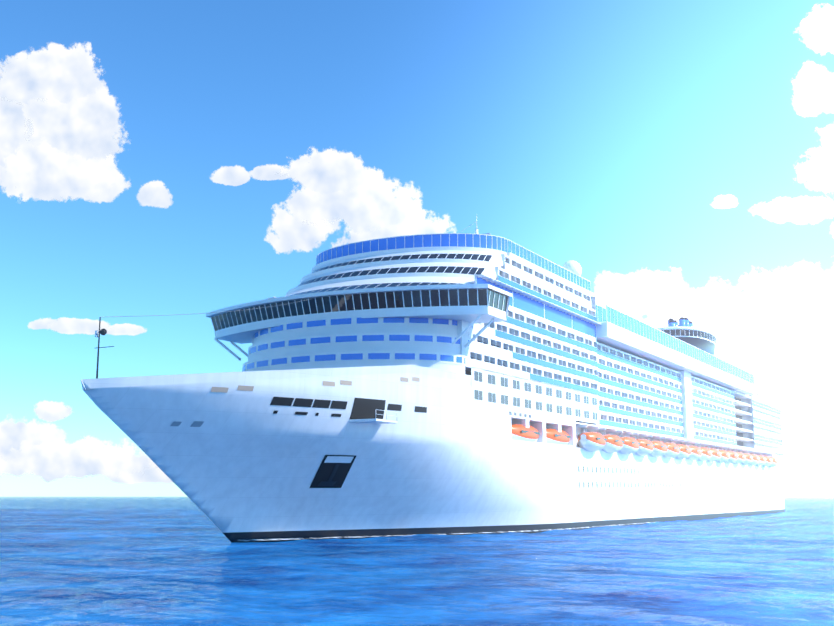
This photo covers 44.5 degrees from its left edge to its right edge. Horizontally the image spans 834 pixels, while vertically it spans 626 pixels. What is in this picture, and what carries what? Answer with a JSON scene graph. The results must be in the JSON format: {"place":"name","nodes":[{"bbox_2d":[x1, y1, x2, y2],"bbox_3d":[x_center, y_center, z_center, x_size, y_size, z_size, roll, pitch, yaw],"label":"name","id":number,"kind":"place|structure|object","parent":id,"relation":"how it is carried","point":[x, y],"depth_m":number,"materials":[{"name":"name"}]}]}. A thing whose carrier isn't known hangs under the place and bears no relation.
{"place":"outdoors","nodes":[
{"label":"outdoors","id":0,"kind":"place"},
{"bbox_2d":[0,97,48,180],"bbox_3d":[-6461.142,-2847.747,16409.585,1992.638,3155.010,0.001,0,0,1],"label":"cloud","id":1,"kind":"structure","parent":0,"point":[13,134],"depth_m":16411.25,"materials":[{"name":"white"}]},
{"bbox_2d":[0,416,68,460],"bbox_3d":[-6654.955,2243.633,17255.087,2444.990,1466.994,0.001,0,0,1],"label":"cloud","id":2,"kind":"structure","parent":0,"point":[13,434],"depth_m":17254.75,"materials":[{"name":"white"}]},
{"bbox_2d":[28,318,55,329],"bbox_3d":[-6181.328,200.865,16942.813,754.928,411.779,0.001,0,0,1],"label":"cloud","id":3,"kind":"structure","parent":0,"point":[39,324],"depth_m":16944.74,"materials":[{"name":"white"}]},
{"bbox_2d":[0,42,103,103],"bbox_3d":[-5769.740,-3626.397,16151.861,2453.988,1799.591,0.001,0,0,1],"label":"cloud","id":4,"kind":"structure","parent":0,"point":[60,73],"depth_m":16152.39,"materials":[{"name":"white"}]},
{"bbox_2d":[33,400,72,421],"bbox_3d":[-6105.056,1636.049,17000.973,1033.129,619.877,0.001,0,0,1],"label":"cloud","id":5,"kind":"structure","parent":0,"point":[51,411],"depth_m":17000.69,"materials":[{"name":"white"}]},
{"bbox_2d":[2,61,128,164],"bbox_3d":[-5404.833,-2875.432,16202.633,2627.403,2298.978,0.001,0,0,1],"label":"cloud","id":6,"kind":"structure","parent":0,"point":[88,127],"depth_m":16200.77,"materials":[{"name":"white"}]},
{"bbox_2d":[0,119,131,201],"bbox_3d":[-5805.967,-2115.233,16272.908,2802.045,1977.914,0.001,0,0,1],"label":"cloud","id":7,"kind":"structure","parent":0,"point":[45,171],"depth_m":16274.03,"materials":[{"name":"white"}]},
{"bbox_2d":[45,317,111,334],"bbox_3d":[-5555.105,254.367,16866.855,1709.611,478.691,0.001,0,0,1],"label":"cloud","id":8,"kind":"structure","parent":0,"point":[64,325],"depth_m":16868.43,"materials":[{"name":"white"}]},
{"bbox_2d":[0,436,157,481],"bbox_3d":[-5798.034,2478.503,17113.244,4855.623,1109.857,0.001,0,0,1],"label":"cloud","id":9,"kind":"structure","parent":0,"point":[46,461],"depth_m":17111.54,"materials":[{"name":"white"}]},
{"bbox_2d":[53,154,130,202],"bbox_3d":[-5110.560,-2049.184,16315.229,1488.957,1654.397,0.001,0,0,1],"label":"cloud","id":10,"kind":"structure","parent":0,"point":[118,186],"depth_m":16309.14,"materials":[{"name":"white"}]},
{"bbox_2d":[74,460,173,484],"bbox_3d":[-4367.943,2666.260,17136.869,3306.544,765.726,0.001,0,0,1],"label":"cloud","id":11,"kind":"structure","parent":0,"point":[153,474],"depth_m":17141.88,"materials":[{"name":"white"}]},
{"bbox_2d":[106,323,146,335],"bbox_3d":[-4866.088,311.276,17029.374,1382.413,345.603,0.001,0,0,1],"label":"cloud","id":12,"kind":"structure","parent":0,"point":[126,329],"depth_m":17029.01,"materials":[{"name":"white"}]},
{"bbox_2d":[137,180,171,207],"bbox_3d":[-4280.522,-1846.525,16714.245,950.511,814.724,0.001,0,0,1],"label":"cloud","id":13,"kind":"structure","parent":0,"point":[155,194],"depth_m":16714.41,"materials":[{"name":"white"}]},
{"bbox_2d":[210,165,249,185],"bbox_3d":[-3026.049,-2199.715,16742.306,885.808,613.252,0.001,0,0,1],"label":"cloud","id":14,"kind":"structure","parent":0,"point":[236,175],"depth_m":16742.82,"materials":[{"name":"white"}]},
{"bbox_2d":[249,164,288,180],"bbox_3d":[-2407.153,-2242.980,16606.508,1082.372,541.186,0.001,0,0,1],"label":"cloud","id":15,"kind":"structure","parent":0,"point":[267,172],"depth_m":16606.81,"materials":[{"name":"white"}]},
{"bbox_2d":[264,202,345,253],"bbox_3d":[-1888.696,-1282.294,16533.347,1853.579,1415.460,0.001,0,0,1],"label":"cloud","id":16,"kind":"structure","parent":0,"point":[290,234],"depth_m":16536.26,"materials":[{"name":"white"}]},
{"bbox_2d":[280,147,370,194],"bbox_3d":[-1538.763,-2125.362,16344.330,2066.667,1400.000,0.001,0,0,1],"label":"cloud","id":17,"kind":"structure","parent":0,"point":[329,170],"depth_m":16341.27,"materials":[{"name":"white"}]},
{"bbox_2d":[282,158,421,233],"bbox_3d":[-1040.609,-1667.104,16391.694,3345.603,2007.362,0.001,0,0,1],"label":"cloud","id":18,"kind":"structure","parent":0,"point":[374,201],"depth_m":16386.67,"materials":[{"name":"white"}]},
{"bbox_2d":[305,205,455,247],"bbox_3d":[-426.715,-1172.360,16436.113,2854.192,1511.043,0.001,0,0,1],"label":"cloud","id":19,"kind":"structure","parent":0,"point":[419,223],"depth_m":16429.53,"materials":[{"name":"white"}]},
{"bbox_2d":[0,509,833,625],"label":"sea water","id":20,"kind":"structure","parent":0,"point":[133,567],"depth_m":75.33,"materials":[{"name":"blue liquid"}]},
{"bbox_2d":[81,214,784,542],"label":"cruise ship","id":21,"kind":"object","parent":20,"relation":"on","point":[476,382],"depth_m":152.84,"materials":[{"name":"paint"}]},
{"bbox_2d":[0,497,833,509],"bbox_3d":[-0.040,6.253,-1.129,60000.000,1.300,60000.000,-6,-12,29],"label":"sea water","id":22,"kind":"structure","parent":0,"point":[81,503],"depth_m":867.49,"materials":[{"name":"liquid"}]},
{"bbox_2d":[0,0,833,496],"label":"sky","id":23,"kind":"structure","parent":0,"point":[602,136],"materials":[{"name":"blue"}]},
{"bbox_2d":[595,268,692,318],"bbox_3d":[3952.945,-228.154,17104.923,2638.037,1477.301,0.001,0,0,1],"label":"cloud","id":24,"kind":"structure","parent":0,"point":[636,295],"depth_m":17108.79,"materials":[{"name":"white"}]},
{"bbox_2d":[637,285,803,347],"bbox_3d":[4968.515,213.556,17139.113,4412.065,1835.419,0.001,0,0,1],"label":"cloud","id":25,"kind":"structure","parent":0,"point":[728,322],"depth_m":17128.94,"materials":[{"name":"white"}]},
{"bbox_2d":[712,194,736,208],"bbox_3d":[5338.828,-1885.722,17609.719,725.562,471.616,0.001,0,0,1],"label":"cloud","id":26,"kind":"structure","parent":0,"point":[724,201],"depth_m":17610.41,"materials":[{"name":"white"}]},
{"bbox_2d":[714,338,804,376],"bbox_3d":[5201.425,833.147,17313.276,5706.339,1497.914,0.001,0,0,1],"label":"cloud","id":27,"kind":"structure","parent":0,"point":[760,359],"depth_m":17298.62,"materials":[{"name":"white"}]},
{"bbox_2d":[706,262,833,328],"bbox_3d":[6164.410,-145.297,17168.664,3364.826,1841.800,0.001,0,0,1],"label":"cloud","id":28,"kind":"structure","parent":0,"point":[805,285],"depth_m":17162.07,"materials":[{"name":"white"}]},
{"bbox_2d":[749,196,833,224],"bbox_3d":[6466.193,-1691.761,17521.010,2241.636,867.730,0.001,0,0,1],"label":"cloud","id":29,"kind":"structure","parent":0,"point":[802,210],"depth_m":17519.18,"materials":[{"name":"white"}]},
{"bbox_2d":[762,371,833,449],"bbox_3d":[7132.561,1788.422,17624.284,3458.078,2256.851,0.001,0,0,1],"label":"cloud","id":30,"kind":"structure","parent":0,"point":[807,408],"depth_m":17632.62,"materials":[{"name":"white"}]},
{"bbox_2d":[769,306,833,368],"bbox_3d":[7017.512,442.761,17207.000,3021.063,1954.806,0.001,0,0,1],"label":"cloud","id":31,"kind":"structure","parent":0,"point":[814,342],"depth_m":17215.20,"materials":[{"name":"white"}]},
{"bbox_2d":[782,451,833,489],"bbox_3d":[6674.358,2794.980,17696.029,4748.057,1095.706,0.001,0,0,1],"label":"cloud","id":32,"kind":"structure","parent":0,"point":[810,472],"depth_m":17693.44,"materials":[{"name":"white"}]},
{"bbox_2d":[792,61,833,116],"bbox_3d":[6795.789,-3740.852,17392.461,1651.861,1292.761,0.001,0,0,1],"label":"cloud","id":33,"kind":"structure","parent":0,"point":[813,84],"depth_m":17393.27,"materials":[{"name":"white"}]},
{"bbox_2d":[795,4,833,54],"bbox_3d":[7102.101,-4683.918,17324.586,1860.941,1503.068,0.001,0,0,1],"label":"cloud","id":34,"kind":"structure","parent":0,"point":[817,29],"depth_m":17331.18,"materials":[{"name":"white"}]},
{"bbox_2d":[796,125,833,200],"bbox_3d":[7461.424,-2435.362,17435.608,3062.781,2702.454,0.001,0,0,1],"label":"cloud","id":35,"kind":"structure","parent":0,"point":[817,171],"depth_m":17448.88,"materials":[{"name":"white"}]},
{"bbox_2d":[831,222,833,270],"bbox_3d":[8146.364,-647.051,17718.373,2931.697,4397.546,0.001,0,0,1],"label":"cloud","id":36,"kind":"structure","parent":0,"point":[832,227],"depth_m":17741.25,"materials":[{"name":"white"}]}
]}

